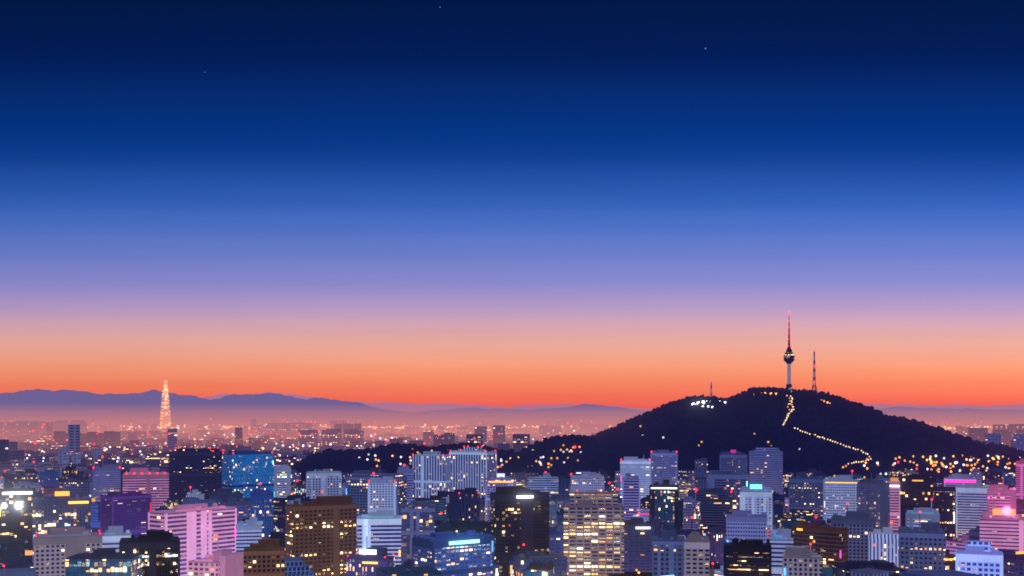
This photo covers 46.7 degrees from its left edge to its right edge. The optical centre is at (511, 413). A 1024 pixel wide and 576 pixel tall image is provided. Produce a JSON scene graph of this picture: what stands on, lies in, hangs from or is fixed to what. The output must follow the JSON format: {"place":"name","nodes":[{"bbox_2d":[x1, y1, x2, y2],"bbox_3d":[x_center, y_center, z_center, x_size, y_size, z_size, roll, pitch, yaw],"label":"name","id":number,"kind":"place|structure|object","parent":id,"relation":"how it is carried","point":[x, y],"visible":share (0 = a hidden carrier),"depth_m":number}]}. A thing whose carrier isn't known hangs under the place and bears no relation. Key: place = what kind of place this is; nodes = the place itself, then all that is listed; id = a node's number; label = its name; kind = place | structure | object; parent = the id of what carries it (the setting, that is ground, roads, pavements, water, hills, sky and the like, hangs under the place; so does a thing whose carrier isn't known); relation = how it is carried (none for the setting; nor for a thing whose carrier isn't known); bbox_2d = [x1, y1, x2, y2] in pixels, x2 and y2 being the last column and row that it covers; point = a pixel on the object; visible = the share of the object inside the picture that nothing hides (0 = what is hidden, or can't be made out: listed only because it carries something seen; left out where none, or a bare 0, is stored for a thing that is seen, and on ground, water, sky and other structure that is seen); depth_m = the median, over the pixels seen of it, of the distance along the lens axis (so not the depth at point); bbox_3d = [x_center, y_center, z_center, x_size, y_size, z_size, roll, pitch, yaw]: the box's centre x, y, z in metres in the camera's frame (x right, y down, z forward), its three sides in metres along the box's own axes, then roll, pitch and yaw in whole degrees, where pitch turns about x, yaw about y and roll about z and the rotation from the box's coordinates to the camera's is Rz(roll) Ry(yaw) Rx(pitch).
{"place":"outdoors","nodes":[
{"label":"outdoors","id":0,"kind":"place"},
{"bbox_2d":[25,532,955,575],"bbox_3d":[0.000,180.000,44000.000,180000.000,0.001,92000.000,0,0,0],"label":"ground","id":1,"kind":"structure","parent":0,"point":[630,573],"depth_m":1341.39},
{"bbox_2d":[160,380,170,427],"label":"skyscraper","id":2,"kind":"structure","parent":1,"relation":"on","point":[165,419],"depth_m":12974.22},
{"bbox_2d":[0,447,1023,575],"bbox_3d":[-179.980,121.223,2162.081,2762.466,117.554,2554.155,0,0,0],"label":"city buildings","id":3,"kind":"structure","parent":1,"relation":"on","point":[559,526],"depth_m":1350.89},
{"bbox_2d":[0,419,1023,477],"bbox_3d":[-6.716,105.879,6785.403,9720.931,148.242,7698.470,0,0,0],"label":"city blocks","id":4,"kind":"structure","parent":1,"relation":"on","point":[59,453],"depth_m":4957.98},
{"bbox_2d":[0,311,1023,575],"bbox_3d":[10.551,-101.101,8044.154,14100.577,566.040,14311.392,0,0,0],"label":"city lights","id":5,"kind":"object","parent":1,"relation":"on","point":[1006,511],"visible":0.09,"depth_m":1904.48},
{"bbox_2d":[0,410,1023,429],"bbox_3d":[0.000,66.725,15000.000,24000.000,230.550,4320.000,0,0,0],"label":"range","id":6,"kind":"structure","parent":0,"point":[239,418],"depth_m":14102.33},
{"bbox_2d":[0,389,1023,415],"bbox_3d":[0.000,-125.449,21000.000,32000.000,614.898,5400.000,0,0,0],"label":"mountain range","id":7,"kind":"structure","parent":0,"point":[41,400],"depth_m":20074.55},
{"bbox_2d":[0,0,1023,408],"label":"sky","id":8,"kind":"structure","parent":0,"point":[501,203]},
{"bbox_2d":[203,392,1023,411],"bbox_3d":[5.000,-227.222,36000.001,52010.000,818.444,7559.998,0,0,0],"label":"distant mountains","id":9,"kind":"structure","parent":0,"point":[405,407],"depth_m":35178.08},
{"bbox_2d":[291,395,1022,492],"bbox_3d":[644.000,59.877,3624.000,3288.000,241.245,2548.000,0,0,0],"label":"lights","id":10,"kind":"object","parent":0,"point":[873,467],"depth_m":2865.94},
{"bbox_2d":[274,386,1023,489],"bbox_3d":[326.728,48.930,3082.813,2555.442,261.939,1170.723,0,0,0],"label":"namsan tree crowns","id":11,"kind":"object","parent":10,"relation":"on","point":[683,416],"visible":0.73,"depth_m":2972.05},
{"bbox_2d":[592,386,818,435],"bbox_3d":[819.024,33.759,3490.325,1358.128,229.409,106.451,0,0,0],"label":"trees","id":12,"kind":"object","parent":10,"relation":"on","point":[701,397],"visible":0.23,"depth_m":3469.16},
{"bbox_2d":[710,322,817,396],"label":"towers","id":13,"kind":"structure","parent":0,"point":[789,357],"depth_m":3486.10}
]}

